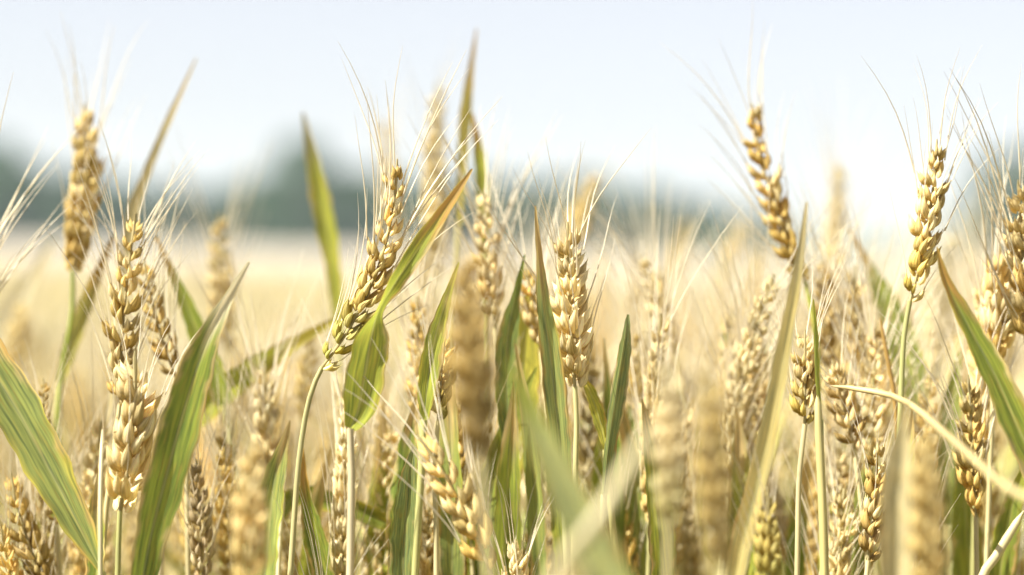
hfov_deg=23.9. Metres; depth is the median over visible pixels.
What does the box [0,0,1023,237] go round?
sky
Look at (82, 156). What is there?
wheat stalk
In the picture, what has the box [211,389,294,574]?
wheat stalk
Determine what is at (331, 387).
wheat stalk
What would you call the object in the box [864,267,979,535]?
wheat stalk
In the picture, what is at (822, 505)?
dry stalk
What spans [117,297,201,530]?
wheat stalk
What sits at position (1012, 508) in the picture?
wheat shoot
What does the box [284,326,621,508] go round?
wheat stalk
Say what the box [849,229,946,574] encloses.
wheat shoot
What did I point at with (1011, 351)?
wheat stalk
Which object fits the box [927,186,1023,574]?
wheat stalk
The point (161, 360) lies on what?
wheat stalk
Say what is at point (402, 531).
wheat shoot
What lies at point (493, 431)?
wheat stalk
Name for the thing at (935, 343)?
wheat stalk
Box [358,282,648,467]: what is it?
wheat stalk
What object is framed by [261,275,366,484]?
wheat stalk
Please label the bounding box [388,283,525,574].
wheat stalk
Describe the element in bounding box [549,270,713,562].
wheat stalk
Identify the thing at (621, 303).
wheat stalk
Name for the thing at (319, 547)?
wheat stalk
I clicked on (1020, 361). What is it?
wheat stalk
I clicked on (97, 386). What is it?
wheat stalk
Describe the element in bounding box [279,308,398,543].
wheat stalk
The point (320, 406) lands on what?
wheat stalk
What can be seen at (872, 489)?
wheat stalk
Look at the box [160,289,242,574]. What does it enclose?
wheat stalk
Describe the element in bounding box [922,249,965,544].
wheat stalk
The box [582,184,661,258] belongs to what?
tree
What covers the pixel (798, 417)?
wheat stalk
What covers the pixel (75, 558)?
wheat stalk
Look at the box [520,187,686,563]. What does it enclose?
wheat stalk
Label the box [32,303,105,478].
wheat stalk
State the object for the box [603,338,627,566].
wheat shoot
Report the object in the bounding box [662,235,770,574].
wheat stalk
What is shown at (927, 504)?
wheat stalk
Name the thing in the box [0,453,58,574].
wheat stalk
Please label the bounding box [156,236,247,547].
wheat shoot
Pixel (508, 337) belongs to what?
wheat shoot
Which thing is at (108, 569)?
wheat stalk
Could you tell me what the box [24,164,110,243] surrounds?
tree
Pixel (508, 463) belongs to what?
wheat shoot
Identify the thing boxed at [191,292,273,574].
wheat stalk
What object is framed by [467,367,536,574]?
wheat shoot
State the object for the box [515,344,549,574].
wheat shoot
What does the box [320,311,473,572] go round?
wheat stalk
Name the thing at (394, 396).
wheat stalk
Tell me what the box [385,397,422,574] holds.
wheat shoot
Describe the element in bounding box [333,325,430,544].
wheat stalk
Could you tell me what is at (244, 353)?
wheat stalk
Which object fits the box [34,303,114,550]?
wheat stalk
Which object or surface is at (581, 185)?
tree
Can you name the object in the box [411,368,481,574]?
wheat stalk
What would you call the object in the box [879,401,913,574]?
wheat shoot
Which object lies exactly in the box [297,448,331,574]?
wheat shoot
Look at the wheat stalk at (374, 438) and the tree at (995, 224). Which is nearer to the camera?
the wheat stalk at (374, 438)
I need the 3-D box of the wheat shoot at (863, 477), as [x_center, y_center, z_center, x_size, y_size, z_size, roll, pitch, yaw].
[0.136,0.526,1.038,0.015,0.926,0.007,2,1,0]
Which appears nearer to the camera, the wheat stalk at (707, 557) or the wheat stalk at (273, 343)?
the wheat stalk at (707, 557)
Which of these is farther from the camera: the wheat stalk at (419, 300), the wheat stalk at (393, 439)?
the wheat stalk at (419, 300)
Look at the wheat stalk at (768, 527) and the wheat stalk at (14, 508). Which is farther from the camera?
the wheat stalk at (14, 508)
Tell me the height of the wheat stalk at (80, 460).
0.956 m
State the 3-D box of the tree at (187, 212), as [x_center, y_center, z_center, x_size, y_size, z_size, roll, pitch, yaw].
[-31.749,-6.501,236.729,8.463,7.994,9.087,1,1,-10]
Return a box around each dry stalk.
[98,429,103,574]
[276,493,284,574]
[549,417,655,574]
[814,394,828,574]
[831,385,1023,500]
[880,318,897,431]
[979,510,1023,574]
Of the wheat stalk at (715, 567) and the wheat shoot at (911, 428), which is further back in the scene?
the wheat stalk at (715, 567)
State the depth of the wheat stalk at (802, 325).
1.72 m
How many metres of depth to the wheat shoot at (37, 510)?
1.06 m
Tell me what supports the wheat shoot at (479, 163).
on the ground
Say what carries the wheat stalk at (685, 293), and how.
on the ground
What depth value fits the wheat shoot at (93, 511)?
0.99 m
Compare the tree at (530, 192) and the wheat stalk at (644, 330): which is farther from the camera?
the tree at (530, 192)
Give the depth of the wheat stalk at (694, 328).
1.71 m
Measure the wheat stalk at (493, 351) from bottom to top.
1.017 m
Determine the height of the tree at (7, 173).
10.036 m
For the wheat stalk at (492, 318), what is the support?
on the ground
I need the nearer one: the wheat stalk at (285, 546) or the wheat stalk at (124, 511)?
the wheat stalk at (285, 546)
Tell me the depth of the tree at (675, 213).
244.67 m
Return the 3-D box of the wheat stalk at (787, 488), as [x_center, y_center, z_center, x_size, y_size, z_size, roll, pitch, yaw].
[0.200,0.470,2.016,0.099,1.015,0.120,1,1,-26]
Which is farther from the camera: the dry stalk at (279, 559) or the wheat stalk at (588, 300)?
the wheat stalk at (588, 300)
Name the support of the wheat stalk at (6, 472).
on the ground
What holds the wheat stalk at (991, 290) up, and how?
on the ground
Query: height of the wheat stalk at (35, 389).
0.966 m
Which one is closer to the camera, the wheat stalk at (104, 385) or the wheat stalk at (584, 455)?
the wheat stalk at (584, 455)
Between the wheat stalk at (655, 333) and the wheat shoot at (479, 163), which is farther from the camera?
the wheat stalk at (655, 333)
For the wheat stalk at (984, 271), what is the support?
on the ground
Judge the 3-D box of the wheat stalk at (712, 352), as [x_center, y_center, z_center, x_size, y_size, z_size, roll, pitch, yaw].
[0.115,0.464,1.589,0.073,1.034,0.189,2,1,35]
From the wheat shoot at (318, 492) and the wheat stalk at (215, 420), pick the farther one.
the wheat stalk at (215, 420)
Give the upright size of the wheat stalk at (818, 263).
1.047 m
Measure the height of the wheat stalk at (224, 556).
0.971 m
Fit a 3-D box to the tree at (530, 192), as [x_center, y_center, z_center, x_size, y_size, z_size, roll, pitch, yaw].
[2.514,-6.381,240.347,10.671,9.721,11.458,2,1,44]
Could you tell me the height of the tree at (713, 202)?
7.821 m
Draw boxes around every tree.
[0,137,41,242]
[0,158,58,241]
[0,165,15,216]
[6,159,68,242]
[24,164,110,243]
[49,176,127,244]
[94,179,163,244]
[116,182,196,245]
[145,180,230,246]
[179,187,242,246]
[203,178,280,248]
[229,178,300,248]
[254,137,352,249]
[278,171,342,221]
[286,188,356,233]
[298,166,386,250]
[334,168,376,250]
[349,174,421,251]
[359,173,472,251]
[421,178,478,253]
[447,179,508,253]
[463,170,533,254]
[472,175,573,254]
[520,179,602,255]
[550,174,627,257]
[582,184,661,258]
[606,184,692,258]
[648,198,705,259]
[676,196,730,259]
[698,207,770,260]
[738,207,798,261]
[937,203,1004,266]
[952,144,1023,266]
[962,193,1014,259]
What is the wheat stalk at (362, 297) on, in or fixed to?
on the ground
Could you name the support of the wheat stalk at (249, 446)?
on the ground
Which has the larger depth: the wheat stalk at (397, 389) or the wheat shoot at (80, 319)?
the wheat stalk at (397, 389)
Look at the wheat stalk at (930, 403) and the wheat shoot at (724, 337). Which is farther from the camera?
the wheat shoot at (724, 337)
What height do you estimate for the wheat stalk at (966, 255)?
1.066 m
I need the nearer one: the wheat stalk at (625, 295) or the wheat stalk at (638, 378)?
the wheat stalk at (638, 378)
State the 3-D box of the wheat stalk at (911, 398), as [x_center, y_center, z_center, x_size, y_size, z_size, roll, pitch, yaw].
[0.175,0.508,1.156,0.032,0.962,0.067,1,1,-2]
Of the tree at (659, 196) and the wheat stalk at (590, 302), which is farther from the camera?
the tree at (659, 196)
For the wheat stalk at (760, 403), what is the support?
on the ground
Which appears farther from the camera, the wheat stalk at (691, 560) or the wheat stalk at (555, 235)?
the wheat stalk at (555, 235)
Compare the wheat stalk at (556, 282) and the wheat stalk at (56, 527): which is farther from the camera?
the wheat stalk at (556, 282)
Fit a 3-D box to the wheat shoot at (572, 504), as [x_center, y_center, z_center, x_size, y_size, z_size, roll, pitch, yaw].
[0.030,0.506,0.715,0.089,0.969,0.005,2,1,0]
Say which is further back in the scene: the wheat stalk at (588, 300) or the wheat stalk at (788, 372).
the wheat stalk at (788, 372)
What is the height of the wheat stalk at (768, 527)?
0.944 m
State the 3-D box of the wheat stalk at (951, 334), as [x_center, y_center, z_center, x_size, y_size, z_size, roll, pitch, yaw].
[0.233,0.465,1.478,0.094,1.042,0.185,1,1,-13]
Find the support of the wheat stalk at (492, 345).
on the ground
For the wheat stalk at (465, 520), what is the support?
on the ground
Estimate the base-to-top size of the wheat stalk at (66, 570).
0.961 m
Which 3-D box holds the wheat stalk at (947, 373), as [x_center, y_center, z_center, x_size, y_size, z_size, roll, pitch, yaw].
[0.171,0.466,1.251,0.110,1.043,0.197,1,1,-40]
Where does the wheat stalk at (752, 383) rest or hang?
on the ground
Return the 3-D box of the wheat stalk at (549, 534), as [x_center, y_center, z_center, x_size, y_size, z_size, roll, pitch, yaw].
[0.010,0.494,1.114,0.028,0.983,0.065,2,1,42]
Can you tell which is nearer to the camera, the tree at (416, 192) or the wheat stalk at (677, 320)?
the wheat stalk at (677, 320)
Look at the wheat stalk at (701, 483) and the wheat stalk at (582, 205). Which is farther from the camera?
the wheat stalk at (701, 483)
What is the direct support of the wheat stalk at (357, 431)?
on the ground
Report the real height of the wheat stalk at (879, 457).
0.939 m
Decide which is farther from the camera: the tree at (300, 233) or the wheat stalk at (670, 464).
the tree at (300, 233)
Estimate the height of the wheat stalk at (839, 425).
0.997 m
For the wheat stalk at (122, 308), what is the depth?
1.00 m
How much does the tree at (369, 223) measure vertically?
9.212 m
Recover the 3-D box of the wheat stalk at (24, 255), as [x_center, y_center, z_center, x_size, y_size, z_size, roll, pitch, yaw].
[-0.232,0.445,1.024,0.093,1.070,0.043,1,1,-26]
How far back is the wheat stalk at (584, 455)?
1.08 m
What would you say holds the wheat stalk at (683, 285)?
on the ground
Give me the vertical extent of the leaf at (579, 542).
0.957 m
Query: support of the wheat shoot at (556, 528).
on the ground
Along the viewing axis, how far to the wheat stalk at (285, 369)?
1.83 m
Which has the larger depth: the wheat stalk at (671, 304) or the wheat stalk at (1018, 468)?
the wheat stalk at (671, 304)
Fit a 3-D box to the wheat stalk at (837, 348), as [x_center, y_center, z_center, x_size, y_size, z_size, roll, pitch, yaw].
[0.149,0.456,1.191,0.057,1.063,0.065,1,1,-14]
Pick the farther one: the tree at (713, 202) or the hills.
the hills
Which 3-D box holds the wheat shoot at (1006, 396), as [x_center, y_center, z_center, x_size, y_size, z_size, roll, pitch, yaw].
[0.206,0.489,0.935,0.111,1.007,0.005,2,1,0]
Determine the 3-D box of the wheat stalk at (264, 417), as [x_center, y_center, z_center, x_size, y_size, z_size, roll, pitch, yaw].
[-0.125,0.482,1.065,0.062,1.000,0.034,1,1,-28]
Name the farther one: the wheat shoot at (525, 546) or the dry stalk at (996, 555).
the wheat shoot at (525, 546)
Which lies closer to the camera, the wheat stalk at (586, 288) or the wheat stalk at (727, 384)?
the wheat stalk at (727, 384)
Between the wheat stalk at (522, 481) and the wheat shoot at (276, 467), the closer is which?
the wheat shoot at (276, 467)
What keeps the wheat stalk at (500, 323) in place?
on the ground
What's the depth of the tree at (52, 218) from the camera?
243.24 m
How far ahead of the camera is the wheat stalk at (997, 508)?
1.15 m
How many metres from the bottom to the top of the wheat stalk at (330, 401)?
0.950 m
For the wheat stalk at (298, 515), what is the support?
on the ground
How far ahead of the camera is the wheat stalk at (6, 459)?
1.55 m
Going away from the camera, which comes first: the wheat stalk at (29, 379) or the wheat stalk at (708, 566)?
the wheat stalk at (708, 566)
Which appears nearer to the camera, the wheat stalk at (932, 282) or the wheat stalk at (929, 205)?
the wheat stalk at (929, 205)
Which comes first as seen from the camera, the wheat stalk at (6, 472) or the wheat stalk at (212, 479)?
the wheat stalk at (6, 472)
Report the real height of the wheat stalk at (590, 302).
1.031 m
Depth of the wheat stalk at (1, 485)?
1.53 m
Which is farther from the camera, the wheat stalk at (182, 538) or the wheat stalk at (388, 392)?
the wheat stalk at (388, 392)
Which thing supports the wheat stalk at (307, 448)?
on the ground
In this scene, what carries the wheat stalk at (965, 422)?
on the ground
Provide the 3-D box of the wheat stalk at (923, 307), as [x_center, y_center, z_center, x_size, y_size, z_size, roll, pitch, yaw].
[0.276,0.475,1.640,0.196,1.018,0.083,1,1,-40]
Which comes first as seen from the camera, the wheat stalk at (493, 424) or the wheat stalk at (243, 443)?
the wheat stalk at (493, 424)
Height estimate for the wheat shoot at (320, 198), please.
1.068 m
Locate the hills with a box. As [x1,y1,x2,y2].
[57,219,968,265]
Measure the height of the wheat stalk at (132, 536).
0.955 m
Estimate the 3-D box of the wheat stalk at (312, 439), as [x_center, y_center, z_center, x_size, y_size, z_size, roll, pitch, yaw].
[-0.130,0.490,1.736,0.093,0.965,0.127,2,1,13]
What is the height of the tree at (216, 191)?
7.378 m
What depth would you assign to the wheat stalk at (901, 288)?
1.85 m
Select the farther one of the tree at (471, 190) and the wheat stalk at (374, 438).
the tree at (471, 190)
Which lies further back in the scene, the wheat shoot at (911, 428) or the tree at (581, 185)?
the tree at (581, 185)
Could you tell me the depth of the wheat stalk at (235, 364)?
1.61 m
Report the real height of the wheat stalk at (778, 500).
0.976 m
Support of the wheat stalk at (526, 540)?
on the ground
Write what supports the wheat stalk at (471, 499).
on the ground
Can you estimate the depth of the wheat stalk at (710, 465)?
0.73 m
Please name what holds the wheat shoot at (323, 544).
on the ground
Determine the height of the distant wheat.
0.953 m
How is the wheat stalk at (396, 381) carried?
on the ground
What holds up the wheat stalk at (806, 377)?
on the ground
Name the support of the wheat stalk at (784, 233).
on the ground
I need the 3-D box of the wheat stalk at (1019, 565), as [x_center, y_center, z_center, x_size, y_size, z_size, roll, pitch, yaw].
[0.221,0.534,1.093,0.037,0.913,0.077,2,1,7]
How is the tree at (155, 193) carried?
on the ground
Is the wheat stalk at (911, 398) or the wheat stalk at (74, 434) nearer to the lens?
the wheat stalk at (911, 398)
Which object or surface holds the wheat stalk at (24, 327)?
on the ground
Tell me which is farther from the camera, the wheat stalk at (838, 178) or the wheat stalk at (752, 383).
the wheat stalk at (838, 178)
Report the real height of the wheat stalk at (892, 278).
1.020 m
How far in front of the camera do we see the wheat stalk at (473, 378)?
0.72 m
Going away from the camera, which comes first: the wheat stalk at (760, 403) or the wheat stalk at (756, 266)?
the wheat stalk at (760, 403)
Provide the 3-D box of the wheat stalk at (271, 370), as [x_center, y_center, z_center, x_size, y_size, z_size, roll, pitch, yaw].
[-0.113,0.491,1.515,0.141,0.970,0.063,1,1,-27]
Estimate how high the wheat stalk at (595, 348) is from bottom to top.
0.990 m
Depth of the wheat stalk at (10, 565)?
1.01 m
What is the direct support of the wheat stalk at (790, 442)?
on the ground
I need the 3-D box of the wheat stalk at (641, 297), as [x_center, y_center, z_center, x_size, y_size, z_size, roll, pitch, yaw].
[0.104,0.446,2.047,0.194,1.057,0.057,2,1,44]
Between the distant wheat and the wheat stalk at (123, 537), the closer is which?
the wheat stalk at (123, 537)
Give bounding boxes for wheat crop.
[0,250,1018,574]
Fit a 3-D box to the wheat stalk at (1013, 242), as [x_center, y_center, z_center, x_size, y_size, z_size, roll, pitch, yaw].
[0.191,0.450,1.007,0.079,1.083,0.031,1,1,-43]
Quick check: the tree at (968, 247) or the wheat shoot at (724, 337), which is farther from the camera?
the tree at (968, 247)
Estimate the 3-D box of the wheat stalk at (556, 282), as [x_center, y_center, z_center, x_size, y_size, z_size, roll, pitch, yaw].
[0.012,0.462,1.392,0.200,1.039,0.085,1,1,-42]
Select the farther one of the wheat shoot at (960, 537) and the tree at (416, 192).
the tree at (416, 192)
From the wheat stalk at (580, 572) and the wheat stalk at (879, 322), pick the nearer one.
the wheat stalk at (580, 572)
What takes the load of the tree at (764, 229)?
on the ground
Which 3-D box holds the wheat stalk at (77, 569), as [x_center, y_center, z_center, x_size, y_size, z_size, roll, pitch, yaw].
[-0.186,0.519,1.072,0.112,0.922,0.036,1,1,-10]
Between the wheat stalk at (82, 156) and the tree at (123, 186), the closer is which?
the wheat stalk at (82, 156)
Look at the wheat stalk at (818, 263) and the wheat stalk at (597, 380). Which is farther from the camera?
the wheat stalk at (818, 263)
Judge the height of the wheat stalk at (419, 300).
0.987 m
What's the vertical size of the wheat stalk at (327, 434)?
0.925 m
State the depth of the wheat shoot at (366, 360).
0.94 m
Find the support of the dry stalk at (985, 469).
on the ground
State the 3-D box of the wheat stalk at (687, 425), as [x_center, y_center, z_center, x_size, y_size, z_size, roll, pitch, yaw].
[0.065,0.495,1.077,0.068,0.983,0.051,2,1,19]
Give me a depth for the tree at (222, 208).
235.27 m
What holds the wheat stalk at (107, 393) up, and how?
on the ground
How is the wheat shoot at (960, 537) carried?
on the ground
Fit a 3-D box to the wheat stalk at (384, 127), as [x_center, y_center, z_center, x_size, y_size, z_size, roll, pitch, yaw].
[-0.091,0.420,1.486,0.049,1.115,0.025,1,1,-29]
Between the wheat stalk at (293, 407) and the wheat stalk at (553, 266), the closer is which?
the wheat stalk at (293, 407)
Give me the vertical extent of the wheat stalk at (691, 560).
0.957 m
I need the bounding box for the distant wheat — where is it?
[0,242,984,312]
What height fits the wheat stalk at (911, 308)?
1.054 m
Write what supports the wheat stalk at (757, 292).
on the ground
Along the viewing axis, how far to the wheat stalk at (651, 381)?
1.03 m
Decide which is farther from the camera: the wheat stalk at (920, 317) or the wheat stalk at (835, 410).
the wheat stalk at (920, 317)
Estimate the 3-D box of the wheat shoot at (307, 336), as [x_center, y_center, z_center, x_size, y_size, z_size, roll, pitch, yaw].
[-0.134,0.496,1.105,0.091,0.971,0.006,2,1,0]
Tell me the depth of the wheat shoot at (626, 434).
1.06 m
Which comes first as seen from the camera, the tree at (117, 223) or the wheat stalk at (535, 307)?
the wheat stalk at (535, 307)
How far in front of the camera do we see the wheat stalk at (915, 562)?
1.00 m
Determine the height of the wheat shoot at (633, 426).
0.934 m
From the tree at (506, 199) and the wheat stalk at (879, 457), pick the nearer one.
the wheat stalk at (879, 457)
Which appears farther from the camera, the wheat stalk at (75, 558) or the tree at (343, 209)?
the tree at (343, 209)
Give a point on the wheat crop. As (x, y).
(58, 294)
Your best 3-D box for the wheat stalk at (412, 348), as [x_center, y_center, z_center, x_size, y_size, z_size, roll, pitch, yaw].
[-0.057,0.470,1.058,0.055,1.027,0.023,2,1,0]
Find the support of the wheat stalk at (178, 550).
on the ground
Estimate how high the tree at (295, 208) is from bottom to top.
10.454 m
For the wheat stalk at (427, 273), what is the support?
on the ground
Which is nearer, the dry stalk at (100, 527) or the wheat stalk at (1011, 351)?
the dry stalk at (100, 527)
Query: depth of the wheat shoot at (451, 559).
1.01 m
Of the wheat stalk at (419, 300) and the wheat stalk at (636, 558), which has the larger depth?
the wheat stalk at (419, 300)
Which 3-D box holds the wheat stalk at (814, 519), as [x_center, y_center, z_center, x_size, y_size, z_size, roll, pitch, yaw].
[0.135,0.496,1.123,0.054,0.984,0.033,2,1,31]
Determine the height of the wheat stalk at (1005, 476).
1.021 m
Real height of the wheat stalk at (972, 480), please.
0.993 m
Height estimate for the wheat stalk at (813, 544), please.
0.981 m
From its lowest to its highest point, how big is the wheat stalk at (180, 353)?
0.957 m
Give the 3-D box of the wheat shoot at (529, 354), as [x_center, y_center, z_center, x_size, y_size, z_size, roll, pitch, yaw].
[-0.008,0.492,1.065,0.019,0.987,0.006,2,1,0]
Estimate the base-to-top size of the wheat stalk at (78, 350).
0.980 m
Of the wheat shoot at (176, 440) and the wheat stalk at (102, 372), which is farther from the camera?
the wheat stalk at (102, 372)
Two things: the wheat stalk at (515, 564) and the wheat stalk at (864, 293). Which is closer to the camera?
the wheat stalk at (515, 564)
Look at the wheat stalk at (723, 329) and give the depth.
1.12 m
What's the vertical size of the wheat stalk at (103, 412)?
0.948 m
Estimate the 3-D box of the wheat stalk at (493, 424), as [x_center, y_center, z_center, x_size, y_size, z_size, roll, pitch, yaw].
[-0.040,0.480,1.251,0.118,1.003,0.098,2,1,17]
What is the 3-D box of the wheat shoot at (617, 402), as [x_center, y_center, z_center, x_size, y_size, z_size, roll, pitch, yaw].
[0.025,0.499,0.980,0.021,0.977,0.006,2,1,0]
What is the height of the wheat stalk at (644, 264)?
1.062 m
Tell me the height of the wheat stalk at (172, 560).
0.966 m
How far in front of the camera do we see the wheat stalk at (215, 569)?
1.15 m
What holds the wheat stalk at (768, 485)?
on the ground
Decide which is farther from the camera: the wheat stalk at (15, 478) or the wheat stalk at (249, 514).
the wheat stalk at (15, 478)
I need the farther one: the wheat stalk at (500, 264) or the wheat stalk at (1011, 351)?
the wheat stalk at (500, 264)
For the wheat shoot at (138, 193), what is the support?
on the ground
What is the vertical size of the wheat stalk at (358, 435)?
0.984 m
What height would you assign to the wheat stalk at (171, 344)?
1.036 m
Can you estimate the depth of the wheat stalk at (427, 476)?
1.10 m
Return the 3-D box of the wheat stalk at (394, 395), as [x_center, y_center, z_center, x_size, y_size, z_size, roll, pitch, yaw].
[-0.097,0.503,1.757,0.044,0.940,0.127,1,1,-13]
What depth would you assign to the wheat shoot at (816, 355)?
0.96 m
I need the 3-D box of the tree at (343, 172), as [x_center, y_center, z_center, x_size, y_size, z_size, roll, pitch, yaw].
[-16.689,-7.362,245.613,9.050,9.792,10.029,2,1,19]
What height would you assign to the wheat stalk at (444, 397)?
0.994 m
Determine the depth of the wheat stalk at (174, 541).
1.28 m
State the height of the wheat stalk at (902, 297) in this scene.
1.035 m
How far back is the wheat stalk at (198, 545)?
1.01 m
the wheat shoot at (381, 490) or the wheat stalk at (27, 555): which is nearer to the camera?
the wheat stalk at (27, 555)
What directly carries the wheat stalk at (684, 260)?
on the ground
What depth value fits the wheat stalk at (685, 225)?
1.65 m
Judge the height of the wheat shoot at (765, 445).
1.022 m
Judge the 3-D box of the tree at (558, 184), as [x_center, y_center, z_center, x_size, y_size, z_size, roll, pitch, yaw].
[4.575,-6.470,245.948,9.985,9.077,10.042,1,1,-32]
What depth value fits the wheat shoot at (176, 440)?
0.93 m
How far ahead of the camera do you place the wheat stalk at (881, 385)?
1.39 m
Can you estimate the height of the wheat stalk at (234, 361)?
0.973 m
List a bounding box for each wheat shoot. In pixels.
[0,239,55,342]
[0,338,105,574]
[27,491,53,565]
[51,236,113,429]
[85,474,104,574]
[104,58,196,566]
[130,262,249,574]
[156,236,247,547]
[158,315,341,574]
[251,420,290,574]
[275,486,385,574]
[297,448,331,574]
[300,447,334,574]
[302,112,345,564]
[342,169,472,574]
[366,402,391,574]
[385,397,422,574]
[389,447,416,574]
[411,262,458,574]
[437,349,465,574]
[451,28,476,356]
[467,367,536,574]
[471,114,489,369]
[472,441,477,479]
[493,387,521,574]
[494,254,524,439]
[506,359,631,574]
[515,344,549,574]
[519,287,540,479]
[523,405,543,569]
[535,206,571,574]
[546,418,578,568]
[584,381,617,541]
[590,368,615,505]
[600,314,631,521]
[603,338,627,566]
[619,408,647,574]
[627,404,677,571]
[641,399,677,574]
[722,332,757,465]
[724,409,757,574]
[726,202,807,574]
[784,448,810,574]
[813,299,823,552]
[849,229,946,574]
[849,437,873,574]
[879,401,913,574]
[908,409,914,464]
[935,352,963,574]
[936,247,1023,477]
[950,418,983,574]
[989,470,1023,574]
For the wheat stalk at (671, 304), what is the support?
on the ground
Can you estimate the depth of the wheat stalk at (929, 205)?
0.98 m
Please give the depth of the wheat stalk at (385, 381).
1.51 m
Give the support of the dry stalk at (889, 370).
on the ground
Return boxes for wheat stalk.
[0,75,92,291]
[0,244,57,572]
[0,312,41,572]
[0,315,92,573]
[0,335,62,553]
[0,349,116,574]
[0,363,184,574]
[0,371,112,574]
[0,372,173,531]
[0,388,47,574]
[0,406,112,574]
[0,407,48,574]
[0,424,124,574]
[0,438,94,574]
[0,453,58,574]
[1,317,176,574]
[9,332,73,574]
[10,284,57,566]
[12,454,19,477]
[17,327,48,567]
[23,312,332,574]
[27,364,75,444]
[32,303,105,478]
[33,319,168,478]
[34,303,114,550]
[35,297,159,489]
[41,310,165,574]
[42,119,208,561]
[45,275,134,437]
[48,14,147,542]
[54,381,151,574]
[67,300,112,492]
[68,161,190,574]
[77,269,150,429]
[77,289,195,574]
[82,308,253,463]
[82,312,178,477]
[82,325,165,499]
[89,350,168,574]
[108,332,251,570]
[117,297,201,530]
[123,330,179,574]
[128,283,250,572]
[140,335,331,557]
[145,102,273,444]
[148,352,236,574]
[153,324,230,409]
[154,299,290,474]
[158,341,365,574]
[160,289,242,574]
[162,403,245,574]
[164,264,361,568]
[165,306,277,574]
[173,343,285,566]
[190,248,321,466]
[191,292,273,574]
[194,274,291,571]
[194,317,277,574]
[201,321,314,574]
[201,378,279,574]
[202,299,298,565]
[207,299,391,574]
[208,320,358,545]
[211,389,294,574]
[227,304,363,572]
[234,297,360,531]
[234,306,387,550]
[236,402,301,574]
[246,267,319,545]
[251,286,362,552]
[253,314,311,483]
[258,315,328,490]
[260,303,325,457]
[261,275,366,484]
[270,283,371,495]
[272,476,389,574]
[274,283,389,565]
[275,257,476,464]
[278,409,357,574]
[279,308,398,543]
[282,286,344,450]
[283,344,333,538]
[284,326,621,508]
[287,45,502,574]
[293,249,512,555]
[293,303,411,487]
[294,272,388,574]
[297,342,364,484]
[305,267,474,467]
[310,388,364,543]
[312,311,432,567]
[319,339,360,574]
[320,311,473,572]
[322,396,433,574]
[328,355,434,574]
[329,320,497,574]
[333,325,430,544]
[342,274,397,456]
[349,67,417,443]
[353,190,461,548]
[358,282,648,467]
[359,278,446,458]
[360,211,629,525]
[361,159,548,541]
[361,340,408,566]
[364,342,413,448]
[366,212,513,445]
[383,397,435,547]
[385,273,447,404]
[387,255,451,501]
[387,360,410,441]
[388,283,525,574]
[393,451,461,574]
[397,280,510,412]
[399,25,465,405]
[401,296,494,567]
[402,89,562,350]
[410,278,485,574]
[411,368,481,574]
[413,297,542,523]
[414,215,502,574]
[416,187,666,535]
[448,229,643,548]
[455,147,576,565]
[463,254,503,340]
[468,250,616,396]
[469,467,551,574]
[482,132,647,572]
[483,434,601,574]
[487,172,524,354]
[488,254,555,559]
[488,266,566,479]
[497,196,561,294]
[498,235,702,498]
[508,186,603,493]
[514,195,569,318]
[519,211,616,366]
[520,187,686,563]
[521,193,594,294]
[522,319,615,572]
[526,190,720,573]
[529,179,603,531]
[531,235,710,574]
[535,279,609,462]
[538,253,663,491]
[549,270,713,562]
[553,126,704,574]
[561,123,645,249]
[565,558,585,574]
[568,396,679,574]
[570,183,641,364]
[584,240,778,345]
[588,251,691,428]
[596,172,734,432]
[600,169,816,566]
[609,249,704,416]
[611,203,741,574]
[612,280,684,418]
[613,250,782,436]
[619,241,803,423]
[626,281,721,574]
[627,301,756,568]
[628,191,678,335]
[636,359,704,574]
[641,283,755,574]
[649,213,713,377]
[661,249,697,347]
[662,3,821,571]
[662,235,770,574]
[663,178,706,333]
[663,200,710,305]
[667,207,782,440]
[669,184,843,537]
[671,264,715,513]
[671,294,806,574]
[672,241,883,559]
[674,236,814,497]
[674,290,706,565]
[676,237,812,462]
[676,259,754,470]
[682,150,867,565]
[682,226,833,461]
[683,210,769,574]
[689,237,734,506]
[696,212,791,574]
[697,257,795,493]
[698,191,764,412]
[698,342,789,564]
[704,224,864,572]
[707,247,760,329]
[720,388,834,574]
[727,413,801,574]
[749,184,963,574]
[749,240,859,574]
[750,266,862,566]
[753,178,879,500]
[755,277,888,574]
[757,244,849,563]
[768,312,868,569]
[769,256,893,572]
[769,308,900,574]
[773,203,942,559]
[774,224,972,567]
[774,404,943,574]
[775,195,917,556]
[775,213,918,474]
[777,320,894,574]
[779,227,958,487]
[780,139,899,535]
[780,387,886,574]
[781,166,907,480]
[784,208,958,474]
[787,141,1023,525]
[789,198,961,521]
[794,217,855,314]
[800,74,893,567]
[806,361,879,544]
[838,277,880,574]
[841,382,921,574]
[848,242,896,574]
[861,44,998,424]
[863,209,989,435]
[863,235,1010,528]
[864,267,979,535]
[866,271,1015,546]
[866,399,890,564]
[867,203,999,460]
[869,346,942,465]
[871,292,1023,574]
[876,197,916,566]
[876,242,919,387]
[888,296,963,574]
[891,238,939,432]
[893,245,970,559]
[903,370,962,574]
[911,193,1023,502]
[913,432,959,571]
[916,222,1018,565]
[919,247,1014,557]
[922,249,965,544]
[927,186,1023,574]
[928,239,1023,543]
[938,196,1023,574]
[942,247,1010,462]
[944,69,1023,338]
[944,115,1023,563]
[945,231,1022,546]
[947,238,1023,564]
[948,240,984,437]
[949,194,996,352]
[953,241,1023,560]
[978,264,1023,502]
[983,481,1023,574]
[990,465,1023,547]
[1007,334,1023,383]
[1007,336,1023,574]
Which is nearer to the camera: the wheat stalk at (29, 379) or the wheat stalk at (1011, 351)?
the wheat stalk at (1011, 351)
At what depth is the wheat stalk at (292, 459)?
1.34 m
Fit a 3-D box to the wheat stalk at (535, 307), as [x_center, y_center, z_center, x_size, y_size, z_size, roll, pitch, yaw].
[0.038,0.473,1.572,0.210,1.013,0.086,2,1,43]

